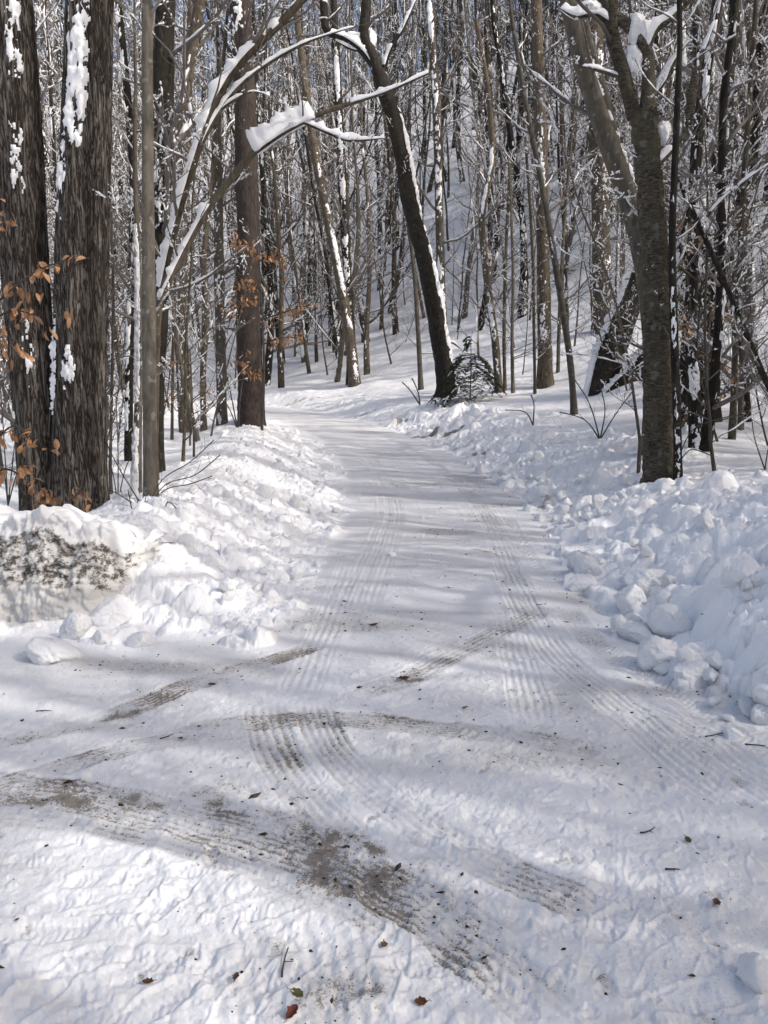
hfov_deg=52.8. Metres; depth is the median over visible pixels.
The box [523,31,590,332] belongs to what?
young tree
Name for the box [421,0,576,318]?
bare tree
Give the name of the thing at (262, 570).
snow clod
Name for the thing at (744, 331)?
bare tree
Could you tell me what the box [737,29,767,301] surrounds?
young tree
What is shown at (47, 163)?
bare tree
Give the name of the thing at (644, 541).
snow clod
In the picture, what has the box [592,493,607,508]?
snow clod
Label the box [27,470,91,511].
beech sapling
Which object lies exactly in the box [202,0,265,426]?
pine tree
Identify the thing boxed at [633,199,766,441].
sapling
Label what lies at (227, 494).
snow clod
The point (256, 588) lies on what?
snow clod
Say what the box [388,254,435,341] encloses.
sapling
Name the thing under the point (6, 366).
sapling
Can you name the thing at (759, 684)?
snow clod
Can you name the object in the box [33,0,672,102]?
sky
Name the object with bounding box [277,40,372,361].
bare tree
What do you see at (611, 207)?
bare tree
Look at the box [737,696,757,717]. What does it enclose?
snow clod
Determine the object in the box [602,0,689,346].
young tree
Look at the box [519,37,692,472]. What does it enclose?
sapling
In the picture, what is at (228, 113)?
bare tree
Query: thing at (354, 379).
bare tree
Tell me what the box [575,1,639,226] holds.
bare tree
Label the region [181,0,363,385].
bare tree
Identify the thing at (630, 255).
sapling
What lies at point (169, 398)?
beech sapling
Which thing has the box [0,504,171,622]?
snow bank
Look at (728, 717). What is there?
snow clod
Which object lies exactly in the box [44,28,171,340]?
bare tree
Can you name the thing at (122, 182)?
bare tree
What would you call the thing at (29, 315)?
beech sapling
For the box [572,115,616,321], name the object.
young tree
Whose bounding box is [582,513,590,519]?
snow clod
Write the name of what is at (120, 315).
bare tree
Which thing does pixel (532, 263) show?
sapling
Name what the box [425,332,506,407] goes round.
hemlock sapling
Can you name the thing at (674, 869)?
twig
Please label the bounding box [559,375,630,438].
bare shrub
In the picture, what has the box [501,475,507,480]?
snow clod
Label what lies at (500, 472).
snow clod
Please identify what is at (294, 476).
snow clod
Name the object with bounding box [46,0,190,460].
bare tree
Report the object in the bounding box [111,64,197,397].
bare tree
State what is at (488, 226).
bare tree
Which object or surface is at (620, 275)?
young tree
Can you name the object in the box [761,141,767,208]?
bare tree
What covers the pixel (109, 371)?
young tree
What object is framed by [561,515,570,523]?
snow clod
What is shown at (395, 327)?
bare tree
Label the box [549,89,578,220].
sapling
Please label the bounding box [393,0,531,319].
bare tree
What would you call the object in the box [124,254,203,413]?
sapling
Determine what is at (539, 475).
snow clod
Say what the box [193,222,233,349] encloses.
young tree
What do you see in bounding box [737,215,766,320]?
sapling
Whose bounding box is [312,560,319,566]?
snow clod
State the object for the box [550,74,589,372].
sapling
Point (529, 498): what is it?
snow clod
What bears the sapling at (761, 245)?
on the ground
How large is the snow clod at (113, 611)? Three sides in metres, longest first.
0.338 x 0.335 x 0.249 m
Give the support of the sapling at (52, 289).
on the ground
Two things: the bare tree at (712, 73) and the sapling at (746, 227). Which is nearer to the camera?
the sapling at (746, 227)
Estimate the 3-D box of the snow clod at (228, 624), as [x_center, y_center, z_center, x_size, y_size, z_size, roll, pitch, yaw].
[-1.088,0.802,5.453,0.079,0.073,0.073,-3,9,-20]
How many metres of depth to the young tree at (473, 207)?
53.83 m
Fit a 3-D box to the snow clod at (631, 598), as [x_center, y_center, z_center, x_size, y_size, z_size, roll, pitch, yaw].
[1.867,0.671,5.894,0.281,0.270,0.236,-6,10,-35]
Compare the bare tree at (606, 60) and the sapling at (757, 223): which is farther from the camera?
the bare tree at (606, 60)
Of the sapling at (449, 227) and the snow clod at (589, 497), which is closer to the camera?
the snow clod at (589, 497)
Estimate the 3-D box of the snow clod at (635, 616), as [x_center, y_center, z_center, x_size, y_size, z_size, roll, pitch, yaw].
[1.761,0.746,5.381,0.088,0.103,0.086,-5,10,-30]
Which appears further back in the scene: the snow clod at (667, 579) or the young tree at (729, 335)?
the young tree at (729, 335)
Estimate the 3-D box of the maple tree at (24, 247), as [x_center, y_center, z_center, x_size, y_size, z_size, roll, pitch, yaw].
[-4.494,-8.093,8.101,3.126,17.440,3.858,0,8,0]
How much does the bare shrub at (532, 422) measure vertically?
0.932 m
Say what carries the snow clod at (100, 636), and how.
on the snow bank at (169, 583)
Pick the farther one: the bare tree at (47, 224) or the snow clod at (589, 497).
the bare tree at (47, 224)
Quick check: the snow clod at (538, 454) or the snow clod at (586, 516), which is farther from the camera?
the snow clod at (538, 454)
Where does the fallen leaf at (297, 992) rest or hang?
on the road
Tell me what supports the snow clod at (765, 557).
on the snow bank at (730, 625)
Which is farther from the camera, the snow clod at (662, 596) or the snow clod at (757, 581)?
the snow clod at (662, 596)
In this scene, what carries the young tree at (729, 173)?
on the ground
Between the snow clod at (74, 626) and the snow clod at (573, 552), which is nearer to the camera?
the snow clod at (74, 626)
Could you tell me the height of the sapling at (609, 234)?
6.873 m
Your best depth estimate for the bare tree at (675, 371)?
9.86 m
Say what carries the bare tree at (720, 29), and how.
on the ground
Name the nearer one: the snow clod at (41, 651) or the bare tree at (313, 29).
the snow clod at (41, 651)
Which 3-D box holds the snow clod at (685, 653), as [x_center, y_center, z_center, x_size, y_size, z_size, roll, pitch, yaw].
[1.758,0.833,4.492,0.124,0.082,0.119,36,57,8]
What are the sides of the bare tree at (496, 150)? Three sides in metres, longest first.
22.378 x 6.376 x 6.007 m
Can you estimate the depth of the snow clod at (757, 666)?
4.14 m
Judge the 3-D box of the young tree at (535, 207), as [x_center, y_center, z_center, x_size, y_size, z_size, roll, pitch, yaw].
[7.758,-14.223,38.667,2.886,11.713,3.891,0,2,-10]
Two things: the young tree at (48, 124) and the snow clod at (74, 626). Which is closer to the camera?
the snow clod at (74, 626)
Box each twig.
[281,947,292,976]
[665,868,680,870]
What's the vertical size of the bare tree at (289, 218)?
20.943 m
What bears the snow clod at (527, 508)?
on the snow bank at (730, 625)
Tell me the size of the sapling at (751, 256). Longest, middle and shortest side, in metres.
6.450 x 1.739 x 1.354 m
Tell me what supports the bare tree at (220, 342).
on the snow bank at (169, 583)
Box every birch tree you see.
[91,0,207,495]
[389,0,493,323]
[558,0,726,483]
[668,0,762,231]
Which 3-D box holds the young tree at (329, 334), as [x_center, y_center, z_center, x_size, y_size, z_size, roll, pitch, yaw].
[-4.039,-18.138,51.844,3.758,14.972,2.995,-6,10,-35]
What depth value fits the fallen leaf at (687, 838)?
2.84 m
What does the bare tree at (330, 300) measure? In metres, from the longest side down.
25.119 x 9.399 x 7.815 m
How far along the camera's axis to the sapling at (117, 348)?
16.35 m
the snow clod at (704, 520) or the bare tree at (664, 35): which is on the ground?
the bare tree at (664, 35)
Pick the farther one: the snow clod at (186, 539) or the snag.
the snag
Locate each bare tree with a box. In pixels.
[2,55,52,402]
[2,79,59,338]
[34,0,141,301]
[42,1,123,361]
[42,5,123,351]
[42,19,120,326]
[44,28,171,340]
[45,63,60,291]
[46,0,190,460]
[49,0,259,320]
[51,2,183,294]
[57,7,204,310]
[109,0,227,472]
[111,19,202,384]
[111,23,196,403]
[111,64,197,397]
[112,1,257,351]
[112,22,225,332]
[116,118,171,380]
[125,0,228,432]
[139,0,277,431]
[172,68,236,387]
[175,1,366,363]
[177,0,274,425]
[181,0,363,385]
[192,19,292,381]
[200,0,392,375]
[223,0,326,387]
[258,0,417,341]
[258,0,439,365]
[258,19,329,373]
[260,60,327,356]
[269,0,407,382]
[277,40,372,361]
[278,0,340,352]
[280,0,381,386]
[281,29,325,362]
[285,1,420,355]
[291,1,386,335]
[293,0,397,321]
[307,0,418,374]
[309,0,398,384]
[310,22,376,342]
[327,0,446,334]
[350,1,461,329]
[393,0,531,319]
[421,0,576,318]
[443,0,553,330]
[446,9,525,392]
[450,0,532,247]
[462,1,604,283]
[489,0,644,455]
[493,1,654,268]
[494,1,585,162]
[501,0,630,388]
[503,2,583,242]
[530,0,619,200]
[544,0,672,334]
[552,13,692,241]
[552,14,673,156]
[562,0,767,426]
[564,0,672,188]
[571,0,691,275]
[575,0,765,274]
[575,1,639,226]
[583,0,710,313]
[604,1,673,164]
[605,1,654,126]
[606,0,717,264]
[614,0,703,155]
[618,0,693,158]
[618,0,707,106]
[632,0,767,479]
[633,0,767,421]
[652,0,767,309]
[654,0,718,117]
[656,0,689,92]
[661,140,767,403]
[664,0,767,219]
[665,2,740,251]
[667,0,767,415]
[674,0,767,384]
[705,0,767,201]
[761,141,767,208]
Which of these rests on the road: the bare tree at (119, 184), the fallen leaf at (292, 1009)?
the fallen leaf at (292, 1009)
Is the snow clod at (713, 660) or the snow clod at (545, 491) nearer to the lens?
the snow clod at (713, 660)
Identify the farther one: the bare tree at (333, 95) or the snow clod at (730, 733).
the bare tree at (333, 95)
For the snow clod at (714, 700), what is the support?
on the road
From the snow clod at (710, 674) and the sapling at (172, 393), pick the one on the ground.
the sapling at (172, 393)
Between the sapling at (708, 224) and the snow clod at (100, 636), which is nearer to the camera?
the snow clod at (100, 636)
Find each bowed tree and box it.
[112,0,389,298]
[156,48,430,479]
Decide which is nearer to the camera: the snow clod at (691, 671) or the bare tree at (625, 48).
the snow clod at (691, 671)
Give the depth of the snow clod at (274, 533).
8.44 m
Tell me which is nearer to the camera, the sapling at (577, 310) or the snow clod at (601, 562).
the snow clod at (601, 562)
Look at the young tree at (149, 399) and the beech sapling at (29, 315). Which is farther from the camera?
the young tree at (149, 399)
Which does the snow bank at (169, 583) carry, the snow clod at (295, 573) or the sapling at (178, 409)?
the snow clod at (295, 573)
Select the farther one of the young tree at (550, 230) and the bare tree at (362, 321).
the bare tree at (362, 321)
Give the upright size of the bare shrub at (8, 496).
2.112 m
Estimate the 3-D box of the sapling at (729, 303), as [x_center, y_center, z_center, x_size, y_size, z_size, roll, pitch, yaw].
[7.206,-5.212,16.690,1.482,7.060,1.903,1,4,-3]
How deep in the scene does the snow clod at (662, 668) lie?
4.55 m
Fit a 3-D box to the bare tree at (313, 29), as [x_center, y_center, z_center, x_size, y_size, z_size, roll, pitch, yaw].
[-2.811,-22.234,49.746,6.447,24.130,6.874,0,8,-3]
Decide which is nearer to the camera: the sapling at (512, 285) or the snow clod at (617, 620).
the snow clod at (617, 620)
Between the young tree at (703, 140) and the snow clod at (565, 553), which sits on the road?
the snow clod at (565, 553)
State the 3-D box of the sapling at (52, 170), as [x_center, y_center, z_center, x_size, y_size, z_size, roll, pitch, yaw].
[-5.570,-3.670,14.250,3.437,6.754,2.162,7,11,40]
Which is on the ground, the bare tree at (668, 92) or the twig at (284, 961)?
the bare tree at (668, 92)
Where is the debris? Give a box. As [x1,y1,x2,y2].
[0,477,761,1023]
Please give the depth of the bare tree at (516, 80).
47.68 m
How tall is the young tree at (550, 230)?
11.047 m
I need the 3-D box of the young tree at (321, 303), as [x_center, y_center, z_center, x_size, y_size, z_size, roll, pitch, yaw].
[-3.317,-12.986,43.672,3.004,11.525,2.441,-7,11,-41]
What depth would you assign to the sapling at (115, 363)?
35.63 m
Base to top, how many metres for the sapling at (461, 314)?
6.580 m
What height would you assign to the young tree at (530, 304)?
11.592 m
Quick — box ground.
[0,3,767,513]
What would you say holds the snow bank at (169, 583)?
on the ground
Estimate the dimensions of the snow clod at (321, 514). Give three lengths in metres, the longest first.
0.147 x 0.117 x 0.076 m
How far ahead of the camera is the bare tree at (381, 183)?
46.96 m
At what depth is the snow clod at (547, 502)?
11.10 m
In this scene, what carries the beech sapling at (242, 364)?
on the snow bank at (169, 583)
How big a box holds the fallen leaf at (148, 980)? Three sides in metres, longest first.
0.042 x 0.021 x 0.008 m
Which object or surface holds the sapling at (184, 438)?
on the ground
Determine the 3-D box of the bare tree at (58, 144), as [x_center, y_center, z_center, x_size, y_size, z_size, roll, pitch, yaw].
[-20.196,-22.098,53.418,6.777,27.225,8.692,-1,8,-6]
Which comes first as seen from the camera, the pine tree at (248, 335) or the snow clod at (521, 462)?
the snow clod at (521, 462)
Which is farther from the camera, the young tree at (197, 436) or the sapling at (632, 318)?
the sapling at (632, 318)
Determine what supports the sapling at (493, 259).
on the ground
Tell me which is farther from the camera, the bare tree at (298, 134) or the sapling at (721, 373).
the bare tree at (298, 134)
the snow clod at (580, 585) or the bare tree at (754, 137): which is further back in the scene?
the bare tree at (754, 137)
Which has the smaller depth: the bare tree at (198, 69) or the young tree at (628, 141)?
the bare tree at (198, 69)
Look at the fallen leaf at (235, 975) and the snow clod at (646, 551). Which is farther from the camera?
the snow clod at (646, 551)
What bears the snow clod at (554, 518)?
on the snow bank at (730, 625)
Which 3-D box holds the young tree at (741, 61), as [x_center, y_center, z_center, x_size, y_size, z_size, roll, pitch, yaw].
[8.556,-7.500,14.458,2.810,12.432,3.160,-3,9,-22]
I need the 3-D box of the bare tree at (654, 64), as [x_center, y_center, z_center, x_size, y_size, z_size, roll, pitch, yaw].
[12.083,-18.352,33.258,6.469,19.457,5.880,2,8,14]
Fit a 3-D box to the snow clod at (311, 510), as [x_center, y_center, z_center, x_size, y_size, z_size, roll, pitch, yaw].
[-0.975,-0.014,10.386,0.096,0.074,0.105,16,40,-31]
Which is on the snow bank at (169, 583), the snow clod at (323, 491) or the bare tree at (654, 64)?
the snow clod at (323, 491)
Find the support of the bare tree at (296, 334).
on the ground
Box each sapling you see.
[0,199,89,500]
[0,240,52,431]
[0,304,13,468]
[0,313,10,422]
[0,317,10,404]
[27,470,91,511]
[48,230,110,391]
[50,118,133,352]
[52,112,142,493]
[107,233,177,442]
[107,250,141,439]
[107,301,125,390]
[108,105,139,424]
[115,280,169,404]
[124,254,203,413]
[129,74,241,461]
[131,222,237,456]
[133,190,204,439]
[164,350,220,445]
[165,153,201,427]
[166,279,203,407]
[179,218,269,435]
[215,215,322,430]
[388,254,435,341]
[396,188,435,389]
[401,239,425,318]
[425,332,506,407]
[445,213,474,324]
[448,223,478,339]
[475,213,504,291]
[481,145,528,390]
[485,234,536,374]
[486,151,549,392]
[512,111,558,393]
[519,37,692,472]
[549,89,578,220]
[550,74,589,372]
[557,166,642,370]
[559,149,610,345]
[576,187,639,390]
[586,187,640,338]
[599,131,767,426]
[599,157,671,307]
[608,104,729,369]
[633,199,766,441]
[663,47,767,470]
[665,159,727,341]
[667,202,755,390]
[678,218,753,404]
[679,97,764,401]
[680,89,767,421]
[698,89,767,393]
[712,210,767,445]
[720,247,767,402]
[731,130,767,299]
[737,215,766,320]
[757,215,767,313]
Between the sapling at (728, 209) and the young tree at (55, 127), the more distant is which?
the young tree at (55, 127)
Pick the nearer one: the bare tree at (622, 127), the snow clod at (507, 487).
the snow clod at (507, 487)
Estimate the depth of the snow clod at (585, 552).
7.52 m
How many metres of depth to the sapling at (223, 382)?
18.21 m
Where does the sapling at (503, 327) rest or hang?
on the ground
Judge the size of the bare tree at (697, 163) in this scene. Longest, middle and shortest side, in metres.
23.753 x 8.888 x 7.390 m
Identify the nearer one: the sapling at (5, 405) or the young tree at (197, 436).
the sapling at (5, 405)
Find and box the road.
[0,397,767,1023]
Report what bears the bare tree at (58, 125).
on the ground
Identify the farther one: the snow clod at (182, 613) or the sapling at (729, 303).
the sapling at (729, 303)
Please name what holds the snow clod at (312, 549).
on the snow bank at (169, 583)
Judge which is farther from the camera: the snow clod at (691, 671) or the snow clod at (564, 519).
the snow clod at (564, 519)
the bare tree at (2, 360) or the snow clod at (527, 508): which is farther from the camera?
the bare tree at (2, 360)
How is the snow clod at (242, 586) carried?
on the snow bank at (169, 583)
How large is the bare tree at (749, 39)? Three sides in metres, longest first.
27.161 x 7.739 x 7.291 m
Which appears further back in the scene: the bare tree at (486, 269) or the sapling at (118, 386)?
the bare tree at (486, 269)
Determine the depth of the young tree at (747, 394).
15.06 m
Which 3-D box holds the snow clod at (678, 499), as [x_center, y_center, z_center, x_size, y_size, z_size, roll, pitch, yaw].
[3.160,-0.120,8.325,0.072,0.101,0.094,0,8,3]
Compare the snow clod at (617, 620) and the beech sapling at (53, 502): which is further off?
the beech sapling at (53, 502)
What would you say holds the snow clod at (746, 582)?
on the snow bank at (730, 625)
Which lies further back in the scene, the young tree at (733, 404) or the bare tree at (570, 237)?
the bare tree at (570, 237)
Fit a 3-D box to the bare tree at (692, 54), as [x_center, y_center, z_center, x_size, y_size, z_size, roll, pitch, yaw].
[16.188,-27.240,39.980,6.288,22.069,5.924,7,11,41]
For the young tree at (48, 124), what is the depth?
14.99 m
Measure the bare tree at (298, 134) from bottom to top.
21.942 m
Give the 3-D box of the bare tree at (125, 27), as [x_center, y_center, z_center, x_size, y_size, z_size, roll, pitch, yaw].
[-9.750,-12.078,31.691,4.625,16.232,4.357,3,7,43]
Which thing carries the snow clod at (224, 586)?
on the snow bank at (169, 583)
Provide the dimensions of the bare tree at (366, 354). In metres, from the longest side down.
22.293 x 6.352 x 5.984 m
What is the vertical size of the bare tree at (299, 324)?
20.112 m
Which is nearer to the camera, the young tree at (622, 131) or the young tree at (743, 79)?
the young tree at (743, 79)
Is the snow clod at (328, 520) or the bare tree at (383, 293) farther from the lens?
the bare tree at (383, 293)
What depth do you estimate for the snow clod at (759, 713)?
3.85 m
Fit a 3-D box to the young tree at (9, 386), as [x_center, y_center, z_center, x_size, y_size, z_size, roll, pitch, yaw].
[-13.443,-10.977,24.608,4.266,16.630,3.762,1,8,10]
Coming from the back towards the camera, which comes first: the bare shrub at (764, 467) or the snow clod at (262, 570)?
the bare shrub at (764, 467)
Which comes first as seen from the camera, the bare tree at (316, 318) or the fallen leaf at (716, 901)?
the fallen leaf at (716, 901)
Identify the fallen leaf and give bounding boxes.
[142,977,156,982]
[232,972,238,981]
[283,1004,297,1022]
[287,987,302,996]
[380,939,387,946]
[395,675,409,678]
[414,996,430,1005]
[684,835,691,842]
[712,898,720,904]
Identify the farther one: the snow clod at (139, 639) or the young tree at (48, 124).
the young tree at (48, 124)
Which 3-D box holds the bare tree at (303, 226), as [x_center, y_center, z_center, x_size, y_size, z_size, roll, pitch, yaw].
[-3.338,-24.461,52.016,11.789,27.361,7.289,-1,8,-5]
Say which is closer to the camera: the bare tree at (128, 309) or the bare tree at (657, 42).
the bare tree at (128, 309)
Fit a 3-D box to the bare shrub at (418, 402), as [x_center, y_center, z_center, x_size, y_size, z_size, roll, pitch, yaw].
[0.951,-4.214,27.439,0.810,1.134,0.367,5,10,31]
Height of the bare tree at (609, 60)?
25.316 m
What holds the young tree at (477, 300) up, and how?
on the ground
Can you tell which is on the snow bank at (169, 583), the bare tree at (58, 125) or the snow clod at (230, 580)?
the snow clod at (230, 580)
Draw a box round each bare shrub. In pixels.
[0,370,16,505]
[100,432,224,502]
[108,393,142,492]
[126,487,148,509]
[215,363,248,427]
[402,378,420,404]
[505,395,534,425]
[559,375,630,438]
[682,411,738,458]
[742,416,767,469]
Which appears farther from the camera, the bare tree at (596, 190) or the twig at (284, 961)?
the bare tree at (596, 190)
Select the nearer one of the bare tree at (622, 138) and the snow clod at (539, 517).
the snow clod at (539, 517)
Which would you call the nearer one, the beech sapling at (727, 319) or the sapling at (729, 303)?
the beech sapling at (727, 319)
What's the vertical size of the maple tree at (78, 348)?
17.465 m
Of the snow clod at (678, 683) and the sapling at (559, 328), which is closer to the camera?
the snow clod at (678, 683)
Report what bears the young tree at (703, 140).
on the ground
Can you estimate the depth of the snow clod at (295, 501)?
10.49 m
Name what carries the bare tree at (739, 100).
on the ground
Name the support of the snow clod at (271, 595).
on the snow bank at (169, 583)
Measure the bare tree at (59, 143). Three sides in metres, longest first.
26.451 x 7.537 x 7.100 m
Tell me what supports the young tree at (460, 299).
on the ground
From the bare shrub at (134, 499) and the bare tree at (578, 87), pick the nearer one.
the bare shrub at (134, 499)
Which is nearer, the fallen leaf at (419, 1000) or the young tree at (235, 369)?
the fallen leaf at (419, 1000)
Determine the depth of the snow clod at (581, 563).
6.99 m
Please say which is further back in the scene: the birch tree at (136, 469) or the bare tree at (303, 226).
the bare tree at (303, 226)
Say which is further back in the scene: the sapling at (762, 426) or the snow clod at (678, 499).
the sapling at (762, 426)
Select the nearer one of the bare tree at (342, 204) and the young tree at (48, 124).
the young tree at (48, 124)
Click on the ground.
(738, 455)
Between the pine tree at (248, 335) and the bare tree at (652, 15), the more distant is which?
the bare tree at (652, 15)
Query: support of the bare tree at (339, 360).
on the ground
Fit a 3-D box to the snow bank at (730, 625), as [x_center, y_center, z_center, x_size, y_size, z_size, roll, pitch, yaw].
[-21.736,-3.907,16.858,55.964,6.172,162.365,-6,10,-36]
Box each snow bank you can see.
[0,393,343,646]
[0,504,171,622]
[3,381,767,675]
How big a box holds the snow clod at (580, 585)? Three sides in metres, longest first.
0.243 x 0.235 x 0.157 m
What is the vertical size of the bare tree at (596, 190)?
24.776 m
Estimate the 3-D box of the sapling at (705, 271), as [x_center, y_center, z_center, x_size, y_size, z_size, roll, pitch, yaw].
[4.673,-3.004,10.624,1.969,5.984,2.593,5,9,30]
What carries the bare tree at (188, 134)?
on the ground
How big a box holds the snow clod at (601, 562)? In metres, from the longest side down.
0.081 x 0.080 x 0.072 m
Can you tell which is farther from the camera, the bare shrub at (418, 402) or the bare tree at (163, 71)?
the bare shrub at (418, 402)
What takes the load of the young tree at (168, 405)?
on the ground
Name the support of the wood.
on the ground
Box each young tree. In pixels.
[0,0,128,371]
[0,0,141,423]
[0,1,57,314]
[0,2,141,403]
[0,334,13,410]
[38,0,141,397]
[41,58,60,279]
[45,0,141,427]
[112,0,249,441]
[121,185,191,406]
[125,0,176,496]
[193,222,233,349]
[224,254,236,388]
[295,185,345,374]
[310,139,339,345]
[352,163,412,364]
[396,209,420,304]
[444,113,497,331]
[446,92,503,356]
[451,74,536,347]
[456,142,484,255]
[485,0,601,414]
[507,79,559,308]
[514,102,566,319]
[515,133,558,318]
[520,3,605,324]
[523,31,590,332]
[555,0,750,429]
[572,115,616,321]
[578,0,680,331]
[580,37,633,297]
[585,82,639,311]
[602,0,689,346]
[619,39,657,230]
[628,0,767,451]
[650,4,767,372]
[657,18,688,266]
[659,0,767,421]
[666,0,767,429]
[670,0,765,328]
[670,4,736,236]
[686,0,767,439]
[714,10,766,301]
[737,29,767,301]
[738,43,767,79]
[754,66,767,256]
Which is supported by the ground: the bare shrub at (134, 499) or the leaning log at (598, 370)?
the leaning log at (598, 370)
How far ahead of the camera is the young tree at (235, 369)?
46.00 m
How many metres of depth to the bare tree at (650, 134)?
9.98 m
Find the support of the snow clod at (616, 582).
on the snow bank at (730, 625)
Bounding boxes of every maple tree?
[0,0,52,510]
[48,0,113,512]
[278,0,462,397]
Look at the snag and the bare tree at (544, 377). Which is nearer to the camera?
the snag
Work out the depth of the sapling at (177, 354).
29.01 m
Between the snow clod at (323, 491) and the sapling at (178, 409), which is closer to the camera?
the snow clod at (323, 491)
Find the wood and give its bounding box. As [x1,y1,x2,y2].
[2,0,752,376]
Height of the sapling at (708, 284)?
7.097 m
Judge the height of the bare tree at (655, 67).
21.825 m
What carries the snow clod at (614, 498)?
on the snow bank at (730, 625)
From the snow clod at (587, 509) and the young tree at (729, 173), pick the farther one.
the young tree at (729, 173)
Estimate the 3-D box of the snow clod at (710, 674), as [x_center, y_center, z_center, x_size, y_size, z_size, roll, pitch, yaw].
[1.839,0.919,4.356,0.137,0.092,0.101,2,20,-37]
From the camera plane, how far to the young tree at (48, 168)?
28.09 m
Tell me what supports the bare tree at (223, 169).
on the ground
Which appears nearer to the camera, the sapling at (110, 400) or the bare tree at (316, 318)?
the sapling at (110, 400)
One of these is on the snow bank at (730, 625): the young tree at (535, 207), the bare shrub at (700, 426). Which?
the bare shrub at (700, 426)
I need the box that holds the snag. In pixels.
[685,344,701,448]
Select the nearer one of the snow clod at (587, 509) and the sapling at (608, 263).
the snow clod at (587, 509)
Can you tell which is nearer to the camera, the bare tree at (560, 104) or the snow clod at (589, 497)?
the snow clod at (589, 497)
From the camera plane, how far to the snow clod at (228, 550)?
6.99 m
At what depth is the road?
3.10 m
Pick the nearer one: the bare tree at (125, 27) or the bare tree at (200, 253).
the bare tree at (125, 27)
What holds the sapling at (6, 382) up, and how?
on the ground
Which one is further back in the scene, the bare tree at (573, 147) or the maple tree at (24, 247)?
the bare tree at (573, 147)
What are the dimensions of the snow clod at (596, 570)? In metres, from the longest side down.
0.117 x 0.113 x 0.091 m
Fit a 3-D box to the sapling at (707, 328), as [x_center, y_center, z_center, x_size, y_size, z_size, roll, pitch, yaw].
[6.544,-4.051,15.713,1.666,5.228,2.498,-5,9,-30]
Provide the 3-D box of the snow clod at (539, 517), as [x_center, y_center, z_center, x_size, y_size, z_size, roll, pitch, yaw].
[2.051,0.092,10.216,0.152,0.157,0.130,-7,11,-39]
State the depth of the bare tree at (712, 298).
14.48 m
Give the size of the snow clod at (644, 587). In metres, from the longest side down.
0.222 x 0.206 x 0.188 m
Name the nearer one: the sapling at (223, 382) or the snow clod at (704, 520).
the snow clod at (704, 520)
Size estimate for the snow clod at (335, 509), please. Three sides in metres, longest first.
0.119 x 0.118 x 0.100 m
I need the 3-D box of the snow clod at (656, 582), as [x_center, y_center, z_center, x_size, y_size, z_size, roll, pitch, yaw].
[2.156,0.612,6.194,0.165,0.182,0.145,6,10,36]
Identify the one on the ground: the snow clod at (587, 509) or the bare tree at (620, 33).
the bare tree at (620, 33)
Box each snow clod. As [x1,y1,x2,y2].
[26,636,84,665]
[59,613,91,639]
[89,594,135,627]
[92,629,108,644]
[126,631,155,647]
[176,533,197,548]
[179,610,185,616]
[190,488,197,494]
[218,581,233,591]
[220,578,235,588]
[221,591,234,601]
[223,490,232,498]
[224,546,232,553]
[224,620,234,628]
[235,583,247,589]
[252,583,261,592]
[255,485,270,497]
[258,567,266,575]
[262,589,280,602]
[271,531,278,536]
[286,567,302,579]
[289,473,298,479]
[289,496,302,507]
[306,547,315,552]
[308,507,314,513]
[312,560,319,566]
[317,511,325,516]
[318,489,327,493]
[323,518,331,523]
[332,507,339,512]
[387,552,396,556]
[475,463,485,474]
[495,475,507,483]
[497,469,507,475]
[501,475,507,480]
[502,484,510,489]
[518,459,524,465]
[522,504,532,511]
[526,495,532,503]
[532,450,543,460]
[532,471,548,480]
[534,513,544,521]
[535,489,548,496]
[544,500,551,505]
[551,516,557,521]
[554,504,568,514]
[561,498,572,506]
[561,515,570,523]
[562,551,570,557]
[565,550,580,560]
[565,577,593,592]
[568,554,600,573]
[569,520,579,526]
[580,494,591,499]
[581,551,589,555]
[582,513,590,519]
[584,506,590,512]
[585,529,593,538]
[591,565,601,575]
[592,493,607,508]
[598,559,605,564]
[604,495,619,502]
[604,575,626,589]
[610,614,625,629]
[611,622,653,643]
[613,584,647,614]
[616,491,626,498]
[622,568,665,585]
[628,538,638,545]
[628,580,649,592]
[629,611,642,621]
[637,635,677,670]
[638,538,650,549]
[640,545,652,557]
[646,603,692,636]
[650,578,662,586]
[653,661,669,674]
[655,590,670,604]
[661,575,675,586]
[672,676,688,689]
[673,659,710,689]
[674,496,681,503]
[676,646,695,661]
[697,509,713,529]
[699,556,715,575]
[702,667,719,682]
[704,651,722,669]
[706,696,722,705]
[720,566,746,587]
[720,727,744,740]
[721,714,734,721]
[735,951,767,993]
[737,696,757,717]
[739,592,753,601]
[740,577,752,589]
[750,576,765,587]
[750,665,767,705]
[750,703,767,724]
[754,661,763,671]
[762,544,767,565]
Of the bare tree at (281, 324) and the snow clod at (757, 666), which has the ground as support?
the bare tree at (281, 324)
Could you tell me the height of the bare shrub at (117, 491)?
1.667 m
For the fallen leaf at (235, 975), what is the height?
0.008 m
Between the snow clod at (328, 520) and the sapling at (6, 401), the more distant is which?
the sapling at (6, 401)
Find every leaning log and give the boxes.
[582,270,639,396]
[599,277,685,394]
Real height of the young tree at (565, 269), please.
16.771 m
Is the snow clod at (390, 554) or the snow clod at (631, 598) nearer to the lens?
the snow clod at (631, 598)
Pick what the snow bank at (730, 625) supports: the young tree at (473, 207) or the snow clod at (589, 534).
the snow clod at (589, 534)
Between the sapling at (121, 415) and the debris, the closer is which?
the debris
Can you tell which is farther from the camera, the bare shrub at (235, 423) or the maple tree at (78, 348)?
the bare shrub at (235, 423)
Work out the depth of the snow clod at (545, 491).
11.59 m
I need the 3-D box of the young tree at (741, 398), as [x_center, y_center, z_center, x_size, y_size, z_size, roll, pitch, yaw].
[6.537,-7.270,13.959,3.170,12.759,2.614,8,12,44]
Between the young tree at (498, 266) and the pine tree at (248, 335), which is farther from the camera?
the young tree at (498, 266)

